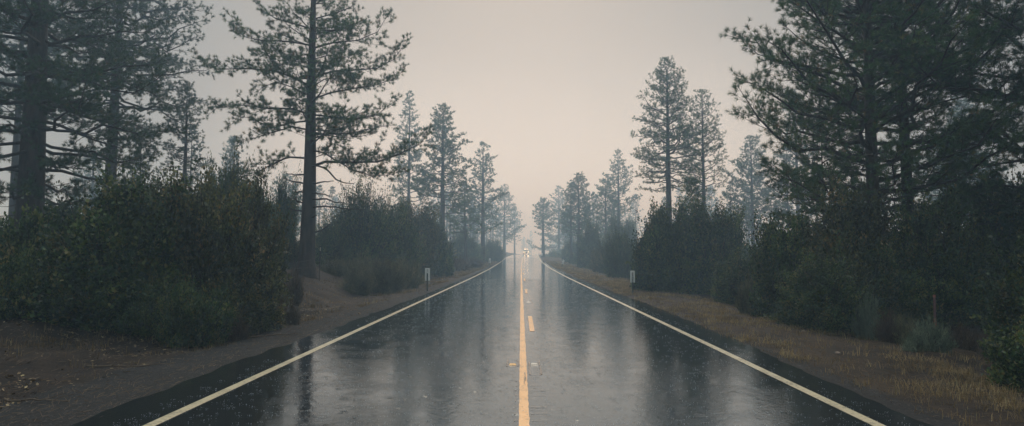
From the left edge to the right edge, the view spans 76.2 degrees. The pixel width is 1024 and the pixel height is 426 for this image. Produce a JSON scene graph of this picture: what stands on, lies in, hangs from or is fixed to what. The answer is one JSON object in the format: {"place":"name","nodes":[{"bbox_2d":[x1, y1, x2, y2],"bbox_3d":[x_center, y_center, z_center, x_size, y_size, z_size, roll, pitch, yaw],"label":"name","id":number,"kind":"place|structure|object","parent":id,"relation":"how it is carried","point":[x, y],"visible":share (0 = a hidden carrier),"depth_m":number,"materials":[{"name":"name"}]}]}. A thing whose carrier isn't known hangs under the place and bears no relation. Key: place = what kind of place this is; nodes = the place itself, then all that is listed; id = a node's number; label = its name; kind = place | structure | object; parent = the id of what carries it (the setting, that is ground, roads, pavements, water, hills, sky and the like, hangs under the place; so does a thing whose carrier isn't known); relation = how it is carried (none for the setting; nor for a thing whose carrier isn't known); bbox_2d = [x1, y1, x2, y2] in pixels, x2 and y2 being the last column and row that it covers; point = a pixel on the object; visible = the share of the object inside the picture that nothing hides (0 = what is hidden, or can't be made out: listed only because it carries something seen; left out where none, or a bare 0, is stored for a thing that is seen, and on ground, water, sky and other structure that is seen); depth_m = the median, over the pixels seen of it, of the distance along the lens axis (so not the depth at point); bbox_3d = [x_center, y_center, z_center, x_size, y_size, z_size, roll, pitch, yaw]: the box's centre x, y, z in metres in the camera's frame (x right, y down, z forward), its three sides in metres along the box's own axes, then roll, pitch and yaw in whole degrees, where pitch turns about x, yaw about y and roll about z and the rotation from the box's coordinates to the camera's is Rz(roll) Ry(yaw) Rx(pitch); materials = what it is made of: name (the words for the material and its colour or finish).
{"place":"outdoors","nodes":[
{"label":"outdoors","id":0,"kind":"place"},
{"bbox_2d":[70,255,932,425],"bbox_3d":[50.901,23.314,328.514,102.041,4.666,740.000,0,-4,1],"label":"road","id":1,"kind":"structure","parent":0,"point":[599,387],"depth_m":9.19,"materials":[{"name":"grey asphalt"}]},
{"bbox_2d":[143,256,509,425],"bbox_3d":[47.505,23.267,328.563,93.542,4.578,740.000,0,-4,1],"label":"edge line","id":2,"kind":"object","parent":1,"relation":"on","point":[192,405],"visible":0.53,"depth_m":9.17,"materials":[{"name":"beige paint"}]},
{"bbox_2d":[114,279,909,425],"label":"rain splashes","id":3,"kind":"object","parent":1,"relation":"on","point":[517,351],"visible":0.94,"depth_m":11.19,"materials":[{"name":"clear liquid"}]},
{"bbox_2d":[519,258,529,425],"bbox_3d":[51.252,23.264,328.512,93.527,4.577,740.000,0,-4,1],"label":"line","id":4,"kind":"object","parent":1,"relation":"on","point":[524,403],"visible":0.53,"depth_m":9.17,"materials":[{"name":"yellow paint"}]},
{"bbox_2d":[522,259,533,330],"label":"dashed line","id":5,"kind":"object","parent":1,"relation":"on","point":[531,325],"visible":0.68,"depth_m":16.79,"materials":[{"name":"yellow paint"}]},
{"bbox_2d":[537,255,885,425],"bbox_3d":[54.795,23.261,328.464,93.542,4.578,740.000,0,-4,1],"label":"edge line","id":6,"kind":"object","parent":1,"relation":"on","point":[833,404],"visible":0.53,"depth_m":9.17,"materials":[{"name":"beige paint"}]},
{"bbox_2d":[0,252,1023,425],"bbox_3d":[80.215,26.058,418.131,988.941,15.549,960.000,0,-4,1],"label":"ground","id":7,"kind":"structure","parent":0,"point":[41,367],"depth_m":10.73,"materials":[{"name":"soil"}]},
{"bbox_2d":[0,228,49,319],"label":"shrub","id":8,"kind":"object","parent":7,"relation":"on","point":[16,274],"visible":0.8,"depth_m":13.62,"materials":[{"name":"green plant"}]},
{"bbox_2d":[3,393,74,401],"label":"fallen branch","id":9,"kind":"object","parent":7,"relation":"on","point":[8,400],"visible":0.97,"depth_m":8.14,"materials":[{"name":"brown wood"}]},
{"bbox_2d":[0,185,83,305],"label":"shrub","id":10,"kind":"object","parent":7,"relation":"on","point":[11,239],"visible":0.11,"depth_m":14.88,"materials":[{"name":"green plant"}]},
{"bbox_2d":[0,0,100,217],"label":"pine tree","id":11,"kind":"object","parent":7,"relation":"on","point":[15,159],"visible":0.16,"depth_m":47.68,"materials":[{"name":"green plant"}]},
{"bbox_2d":[9,180,92,223],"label":"shrub","id":12,"kind":"object","parent":7,"relation":"on","point":[63,213],"depth_m":26.96,"materials":[{"name":"green plant"}]},
{"bbox_2d":[62,147,104,213],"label":"pine tree","id":13,"kind":"object","parent":7,"relation":"on","point":[92,183],"visible":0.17,"depth_m":95.62,"materials":[{"name":"green plant"}]},
{"bbox_2d":[0,0,190,232],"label":"pine tree","id":14,"kind":"object","parent":7,"relation":"on","point":[38,69],"visible":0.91,"depth_m":24.39,"materials":[{"name":"green plant"}]},
{"bbox_2d":[0,0,220,188],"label":"pine tree","id":15,"kind":"object","parent":7,"relation":"on","point":[140,7],"visible":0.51,"depth_m":37.84,"materials":[{"name":"green plant"}]},
{"bbox_2d":[21,157,219,336],"bbox_3d":[-8.716,1.313,14.550,3.566,5.389,4.109,-1,-4,22],"label":"shrub","id":16,"kind":"object","parent":7,"relation":"on","point":[113,240],"visible":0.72,"depth_m":13.63,"materials":[{"name":"green plant"}]},
{"bbox_2d":[106,146,168,213],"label":"shrub","id":17,"kind":"object","parent":7,"relation":"on","point":[149,190],"visible":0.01,"depth_m":24.19,"materials":[{"name":"green plant"}]},
{"bbox_2d":[120,135,154,184],"bbox_3d":[-19.059,-0.718,33.394,2.562,6.884,2.367,0,-4,1],"label":"pine tree","id":18,"kind":"object","parent":7,"relation":"on","point":[143,170],"visible":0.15,"depth_m":33.38,"materials":[{"name":"green plant"}]},
{"bbox_2d":[85,262,194,339],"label":"shrub","id":19,"kind":"object","parent":7,"relation":"on","point":[141,329],"visible":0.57,"depth_m":13.24,"materials":[{"name":"green plant"}]},
{"bbox_2d":[0,306,340,408],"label":"fallen leaves","id":20,"kind":"object","parent":7,"relation":"on","point":[7,396],"depth_m":12.03,"materials":[{"name":"brown plant"}]},
{"bbox_2d":[155,80,216,191],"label":"pine tree","id":21,"kind":"object","parent":7,"relation":"on","point":[172,147],"visible":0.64,"depth_m":41.48,"materials":[{"name":"green plant"}]},
{"bbox_2d":[145,263,254,347],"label":"shrub","id":22,"kind":"object","parent":7,"relation":"on","point":[190,317],"visible":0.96,"depth_m":13.15,"materials":[{"name":"green plant"}]},
{"bbox_2d":[144,160,290,309],"bbox_3d":[-7.376,1.242,15.822,3.175,5.118,3.920,3,-5,-35],"label":"shrub","id":23,"kind":"object","parent":7,"relation":"on","point":[208,221],"visible":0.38,"depth_m":14.84,"materials":[{"name":"green plant"}]},
{"bbox_2d":[217,135,242,184],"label":"pine tree","id":24,"kind":"object","parent":7,"relation":"on","point":[227,146],"visible":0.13,"depth_m":119.18,"materials":[{"name":"green plant"}]},
{"bbox_2d":[200,143,277,250],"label":"shrub","id":25,"kind":"object","parent":7,"relation":"on","point":[225,179],"visible":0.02,"depth_m":27.17,"materials":[{"name":"green plant"}]},
{"bbox_2d":[196,239,288,336],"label":"shrub","id":26,"kind":"object","parent":7,"relation":"on","point":[265,317],"visible":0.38,"depth_m":14.84,"materials":[{"name":"green plant"}]},
{"bbox_2d":[219,136,297,310],"bbox_3d":[-7.174,0.863,17.552,2.258,5.824,2.784,-3,-5,41],"label":"shrub","id":27,"kind":"object","parent":7,"relation":"on","point":[260,209],"visible":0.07,"depth_m":17.39,"materials":[{"name":"green plant"}]},
{"bbox_2d":[264,156,302,263],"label":"shrub","id":28,"kind":"object","parent":7,"relation":"on","point":[286,201],"visible":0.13,"depth_m":33.00,"materials":[{"name":"green plant"}]},
{"bbox_2d":[284,233,299,268],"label":"shrub","id":29,"kind":"object","parent":7,"relation":"on","point":[295,255],"visible":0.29,"depth_m":32.66,"materials":[{"name":"green plant"}]},
{"bbox_2d":[265,172,318,235],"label":"pine tree","id":30,"kind":"object","parent":7,"relation":"on","point":[288,176],"visible":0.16,"depth_m":110.86,"materials":[{"name":"green plant"}]},
{"bbox_2d":[281,299,304,324],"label":"brush clump","id":31,"kind":"object","parent":7,"relation":"on","point":[292,317],"visible":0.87,"depth_m":16.89,"materials":[{"name":"green plant"}]},
{"bbox_2d":[284,262,306,305],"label":"brush clump","id":32,"kind":"object","parent":7,"relation":"on","point":[296,285],"visible":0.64,"depth_m":21.87,"materials":[{"name":"green plant"}]},
{"bbox_2d":[189,0,436,277],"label":"pine tree","id":33,"kind":"object","parent":7,"relation":"on","point":[310,61],"visible":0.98,"depth_m":29.60,"materials":[{"name":"green plant"}]},
{"bbox_2d":[285,266,340,292],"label":"bank weeds","id":34,"kind":"object","parent":7,"relation":"on","point":[321,279],"visible":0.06,"depth_m":29.21,"materials":[{"name":"plant"}]},
{"bbox_2d":[288,247,349,279],"bbox_3d":[-8.986,2.194,27.184,0.100,1.573,9.431,-1,-4,13],"label":"wire fence","id":35,"kind":"object","parent":7,"relation":"on","point":[314,266],"visible":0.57,"depth_m":28.99,"materials":[{"name":"metal"}]},
{"bbox_2d":[315,212,353,265],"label":"shrub","id":36,"kind":"object","parent":7,"relation":"on","point":[328,242],"visible":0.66,"depth_m":37.59,"materials":[{"name":"green plant"}]},
{"bbox_2d":[318,256,350,275],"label":"scrub clump","id":37,"kind":"object","parent":7,"relation":"on","point":[337,269],"visible":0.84,"depth_m":32.75,"materials":[{"name":"green plant"}]},
{"bbox_2d":[296,163,409,266],"bbox_3d":[-9.294,1.163,40.294,5.947,8.061,6.472,-2,-4,30],"label":"shrub","id":38,"kind":"object","parent":7,"relation":"on","point":[369,232],"visible":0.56,"depth_m":39.24,"materials":[{"name":"green plant"}]},
{"bbox_2d":[337,263,376,295],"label":"scrub clump","id":39,"kind":"object","parent":7,"relation":"on","point":[358,282],"visible":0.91,"depth_m":29.15,"materials":[{"name":"green plant"}]},
{"bbox_2d":[342,247,372,278],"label":"scrub clump","id":40,"kind":"object","parent":7,"relation":"on","point":[355,264],"visible":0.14,"depth_m":33.80,"materials":[{"name":"green plant"}]},
{"bbox_2d":[0,206,762,267],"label":"undergrowth","id":41,"kind":"object","parent":7,"relation":"on","point":[572,260],"visible":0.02,"depth_m":111.10,"materials":[{"name":"green plant"}]},
{"bbox_2d":[361,254,410,293],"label":"scrub clump","id":42,"kind":"object","parent":7,"relation":"on","point":[386,279],"visible":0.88,"depth_m":31.49,"materials":[{"name":"green plant"}]},
{"bbox_2d":[370,188,432,274],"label":"shrub","id":43,"kind":"object","parent":7,"relation":"on","point":[409,243],"visible":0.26,"depth_m":42.13,"materials":[{"name":"green plant"}]},
{"bbox_2d":[392,252,423,289],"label":"scrub clump","id":44,"kind":"object","parent":7,"relation":"on","point":[412,273],"visible":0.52,"depth_m":34.72,"materials":[{"name":"green plant"}]},
{"bbox_2d":[385,90,434,216],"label":"pine tree","id":45,"kind":"object","parent":7,"relation":"on","point":[411,157],"visible":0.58,"depth_m":98.61,"materials":[{"name":"green plant"}]},
{"bbox_2d":[405,256,424,284],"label":"scrub clump","id":46,"kind":"object","parent":7,"relation":"on","point":[420,266],"visible":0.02,"depth_m":39.95,"materials":[{"name":"green plant"}]},
{"bbox_2d":[392,195,442,275],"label":"shrub","id":47,"kind":"object","parent":7,"relation":"on","point":[429,227],"visible":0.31,"depth_m":51.43,"materials":[{"name":"green plant"}]},
{"bbox_2d":[425,268,429,290],"bbox_3d":[-4.132,3.275,31.879,0.240,1.170,0.079,0,-4,1],"label":"marker post","id":48,"kind":"object","parent":7,"relation":"on","point":[427,274],"visible":0.93,"depth_m":31.92,"materials":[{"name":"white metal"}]},
{"bbox_2d":[420,212,456,276],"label":"shrub","id":49,"kind":"object","parent":7,"relation":"on","point":[445,267],"visible":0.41,"depth_m":55.40,"materials":[{"name":"green plant"}]},
{"bbox_2d":[409,103,473,231],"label":"pine tree","id":50,"kind":"object","parent":7,"relation":"on","point":[442,150],"visible":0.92,"depth_m":80.08,"materials":[{"name":"green plant"}]},
{"bbox_2d":[452,254,475,270],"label":"brush clump","id":51,"kind":"object","parent":7,"relation":"on","point":[460,264],"visible":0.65,"depth_m":71.08,"materials":[{"name":"green plant"}]},
{"bbox_2d":[446,181,484,260],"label":"pine tree","id":52,"kind":"object","parent":7,"relation":"on","point":[458,224],"visible":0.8,"depth_m":87.90,"materials":[{"name":"green plant"}]},
{"bbox_2d":[448,224,484,262],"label":"shrub","id":53,"kind":"object","parent":7,"relation":"on","point":[472,246],"visible":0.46,"depth_m":98.30,"materials":[{"name":"green plant"}]},
{"bbox_2d":[464,255,483,268],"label":"brush clump","id":54,"kind":"object","parent":7,"relation":"on","point":[478,264],"visible":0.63,"depth_m":83.30,"materials":[{"name":"green plant"}]},
{"bbox_2d":[457,141,507,263],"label":"pine tree","id":55,"kind":"object","parent":7,"relation":"on","point":[481,206],"visible":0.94,"depth_m":108.04,"materials":[{"name":"green plant"}]},
{"bbox_2d":[485,236,506,261],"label":"shrub","id":56,"kind":"object","parent":7,"relation":"on","point":[495,251],"visible":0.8,"depth_m":118.72,"materials":[{"name":"green plant"}]},
{"bbox_2d":[489,184,524,255],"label":"pine tree","id":57,"kind":"object","parent":7,"relation":"on","point":[504,236],"visible":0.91,"depth_m":184.65,"materials":[{"name":"green plant"}]},
{"bbox_2d":[0,278,1022,425],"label":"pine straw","id":58,"kind":"object","parent":7,"relation":"on","point":[431,289],"visible":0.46,"depth_m":10.92,"materials":[{"name":"brown plant"}]},
{"bbox_2d":[505,208,526,254],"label":"pine tree","id":59,"kind":"object","parent":7,"relation":"on","point":[518,221],"visible":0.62,"depth_m":261.65,"materials":[{"name":"green plant"}]},
{"bbox_2d":[45,102,999,254],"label":"distant woods","id":60,"kind":"object","parent":7,"relation":"on","point":[712,204],"visible":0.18,"depth_m":163.06,"materials":[{"name":"green wood"}]},
{"bbox_2d":[532,196,558,256],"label":"pine tree","id":61,"kind":"object","parent":7,"relation":"on","point":[543,216],"visible":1,"depth_m":157.58,"materials":[{"name":"green plant"}]},
{"bbox_2d":[526,185,576,250],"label":"pine tree","id":62,"kind":"object","parent":7,"relation":"on","point":[557,240],"visible":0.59,"depth_m":214.71,"materials":[{"name":"green plant"}]},
{"bbox_2d":[556,182,576,258],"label":"pine tree","id":63,"kind":"object","parent":7,"relation":"on","point":[564,222],"visible":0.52,"depth_m":117.79,"materials":[{"name":"green plant"}]},
{"bbox_2d":[557,236,576,260],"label":"shrub","id":64,"kind":"object","parent":7,"relation":"on","point":[565,250],"visible":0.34,"depth_m":123.21,"materials":[{"name":"green plant"}]},
{"bbox_2d":[558,171,602,256],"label":"pine tree","id":65,"kind":"object","parent":7,"relation":"on","point":[578,218],"visible":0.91,"depth_m":114.65,"materials":[{"name":"green plant"}]},
{"bbox_2d":[574,207,608,268],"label":"shrub","id":66,"kind":"object","parent":7,"relation":"on","point":[584,245],"visible":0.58,"depth_m":89.23,"materials":[{"name":"green plant"}]},
{"bbox_2d":[582,236,613,272],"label":"shrub","id":67,"kind":"object","parent":7,"relation":"on","point":[595,266],"visible":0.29,"depth_m":69.11,"materials":[{"name":"green plant"}]},
{"bbox_2d":[591,178,620,238],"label":"pine tree","id":68,"kind":"object","parent":7,"relation":"on","point":[604,203],"visible":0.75,"depth_m":121.64,"materials":[{"name":"green plant"}]},
{"bbox_2d":[596,223,634,277],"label":"shrub","id":69,"kind":"object","parent":7,"relation":"on","point":[619,253],"visible":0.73,"depth_m":55.82,"materials":[{"name":"green plant"}]},
{"bbox_2d":[594,149,642,223],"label":"pine tree","id":70,"kind":"object","parent":7,"relation":"on","point":[619,211],"visible":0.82,"depth_m":127.90,"materials":[{"name":"green plant"}]},
{"bbox_2d":[601,213,637,249],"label":"shrub","id":71,"kind":"object","parent":7,"relation":"on","point":[617,225],"visible":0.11,"depth_m":94.91,"materials":[{"name":"green plant"}]},
{"bbox_2d":[630,271,634,292],"bbox_3d":[5.408,3.122,29.279,0.205,1.080,0.030,0,-4,1],"label":"marker post","id":72,"kind":"object","parent":7,"relation":"on","point":[632,277],"visible":0.91,"depth_m":29.30,"materials":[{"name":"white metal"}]},
{"bbox_2d":[625,189,706,295],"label":"shrub","id":73,"kind":"object","parent":7,"relation":"on","point":[666,253],"visible":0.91,"depth_m":32.08,"materials":[{"name":"green plant"}]},
{"bbox_2d":[630,56,715,223],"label":"pine tree","id":74,"kind":"object","parent":7,"relation":"on","point":[667,133],"visible":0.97,"depth_m":57.82,"materials":[{"name":"green plant"}]},
{"bbox_2d":[670,176,712,223],"bbox_3d":[9.791,1.161,35.937,2.417,6.615,2.080,0,-4,1],"label":"pine tree","id":75,"kind":"object","parent":7,"relation":"on","point":[687,181],"visible":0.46,"depth_m":35.90,"materials":[{"name":"green plant"}]},
{"bbox_2d":[670,89,734,210],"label":"pine tree","id":76,"kind":"object","parent":7,"relation":"on","point":[702,138],"visible":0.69,"depth_m":63.97,"materials":[{"name":"green plant"}]},
{"bbox_2d":[676,192,752,294],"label":"shrub","id":77,"kind":"object","parent":7,"relation":"on","point":[714,236],"visible":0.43,"depth_m":32.93,"materials":[{"name":"green plant"}]},
{"bbox_2d":[703,234,756,304],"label":"shrub","id":78,"kind":"object","parent":7,"relation":"on","point":[726,282],"visible":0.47,"depth_m":26.23,"materials":[{"name":"green plant"}]},
{"bbox_2d":[710,135,793,245],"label":"pine tree","id":79,"kind":"object","parent":7,"relation":"on","point":[750,191],"visible":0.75,"depth_m":91.32,"materials":[{"name":"green plant"}]},
{"bbox_2d":[744,207,820,318],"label":"shrub","id":80,"kind":"object","parent":7,"relation":"on","point":[781,245],"visible":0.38,"depth_m":19.40,"materials":[{"name":"green plant"}]},
{"bbox_2d":[546,261,1023,425],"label":"verge grass","id":81,"kind":"structure","parent":7,"relation":"on","point":[620,286],"depth_m":11.37,"materials":[{"name":"brown plant"}]},
{"bbox_2d":[768,89,818,217],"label":"pine tree","id":82,"kind":"object","parent":7,"relation":"on","point":[795,163],"visible":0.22,"depth_m":84.71,"materials":[{"name":"green plant"}]},
{"bbox_2d":[765,113,865,231],"bbox_3d":[11.811,-0.205,25.037,4.036,7.564,3.925,3,-5,-39],"label":"pine tree","id":83,"kind":"object","parent":7,"relation":"on","point":[774,184],"visible":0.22,"depth_m":25.04,"materials":[{"name":"green plant"}]},
{"bbox_2d":[762,230,888,335],"bbox_3d":[7.686,1.862,16.117,2.864,2.902,2.322,-2,-4,23],"label":"shrub","id":84,"kind":"object","parent":7,"relation":"on","point":[821,295],"visible":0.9,"depth_m":15.85,"materials":[{"name":"green plant"}]},
{"bbox_2d":[803,161,924,314],"bbox_3d":[9.455,1.848,17.814,3.397,6.340,3.915,-1,-4,19],"label":"shrub","id":85,"kind":"object","parent":7,"relation":"on","point":[858,233],"visible":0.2,"depth_m":17.31,"materials":[{"name":"green plant"}]},
{"bbox_2d":[851,282,881,340],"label":"sage plant","id":86,"kind":"object","parent":7,"relation":"on","point":[864,318],"visible":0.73,"depth_m":15.22,"materials":[{"name":"green plant"}]},
{"bbox_2d":[717,0,1023,242],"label":"pine tree","id":87,"kind":"object","parent":7,"relation":"on","point":[872,126],"visible":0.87,"depth_m":19.16,"materials":[{"name":"green plant"}]},
{"bbox_2d":[870,296,905,343],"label":"sage plant","id":88,"kind":"object","parent":7,"relation":"on","point":[884,333],"visible":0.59,"depth_m":14.26,"materials":[{"name":"green plant"}]},
{"bbox_2d":[763,0,1023,241],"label":"pine tree","id":89,"kind":"object","parent":7,"relation":"on","point":[912,119],"visible":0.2,"depth_m":21.64,"materials":[{"name":"green plant"}]},
{"bbox_2d":[855,240,955,327],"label":"shrub","id":90,"kind":"object","parent":7,"relation":"on","point":[900,289],"visible":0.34,"depth_m":16.30,"materials":[{"name":"green plant"}]},
{"bbox_2d":[890,307,924,343],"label":"sage plant","id":91,"kind":"object","parent":7,"relation":"on","point":[905,329],"visible":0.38,"depth_m":13.96,"materials":[{"name":"green plant"}]},
{"bbox_2d":[900,321,928,352],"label":"sage plant","id":92,"kind":"object","parent":7,"relation":"on","point":[916,341],"visible":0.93,"depth_m":12.23,"materials":[{"name":"green plant"}]},
{"bbox_2d":[933,295,935,324],"bbox_3d":[9.548,2.446,14.749,0.064,1.190,0.026,3,-4,-22],"label":"stake","id":93,"kind":"object","parent":7,"relation":"on","point":[934,306],"visible":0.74,"depth_m":14.76,"materials":[{"name":"grey wood"}]},
{"bbox_2d":[913,307,958,354],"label":"sage plant","id":94,"kind":"object","parent":7,"relation":"on","point":[940,337],"visible":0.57,"depth_m":12.61,"materials":[{"name":"green plant"}]},
{"bbox_2d":[884,160,997,327],"bbox_3d":[11.401,1.178,18.443,4.013,5.277,3.255,1,-4,-14],"label":"shrub","id":95,"kind":"object","parent":7,"relation":"on","point":[909,246],"visible":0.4,"depth_m":17.50,"materials":[{"name":"green plant"}]},
{"bbox_2d":[913,124,981,230],"bbox_3d":[17.213,-0.273,25.841,4.528,6.692,3.813,0,-4,1],"label":"pine tree","id":96,"kind":"object","parent":7,"relation":"on","point":[921,172],"visible":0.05,"depth_m":26.14,"materials":[{"name":"green plant"}]},
{"bbox_2d":[872,0,1023,217],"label":"pine tree","id":97,"kind":"object","parent":7,"relation":"on","point":[976,88],"visible":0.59,"depth_m":18.62,"materials":[{"name":"green plant"}]},
{"bbox_2d":[913,226,1008,323],"bbox_3d":[12.181,1.973,18.490,3.360,3.445,2.721,-1,-4,15],"label":"shrub","id":98,"kind":"object","parent":7,"relation":"on","point":[996,264],"visible":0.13,"depth_m":17.53,"materials":[{"name":"green plant"}]},
{"bbox_2d":[918,94,1013,224],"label":"pine tree","id":99,"kind":"object","parent":7,"relation":"on","point":[934,197],"visible":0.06,"depth_m":69.68,"materials":[{"name":"green plant"}]},
{"bbox_2d":[950,155,1023,287],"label":"shrub","id":100,"kind":"object","parent":7,"relation":"on","point":[1006,239],"visible":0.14,"depth_m":19.83,"materials":[{"name":"green plant"}]},
{"bbox_2d":[969,219,1023,360],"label":"shrub","id":101,"kind":"object","parent":7,"relation":"on","point":[1007,301],"visible":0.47,"depth_m":12.00,"materials":[{"name":"green plant"}]},
{"bbox_2d":[974,304,1023,392],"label":"shrub","id":102,"kind":"object","parent":7,"relation":"on","point":[1008,366],"visible":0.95,"depth_m":8.62,"materials":[{"name":"green plant"}]},
{"bbox_2d":[0,0,1023,254],"label":"sky","id":103,"kind":"structure","parent":0,"point":[552,87],"materials":[{"name":"grey"}]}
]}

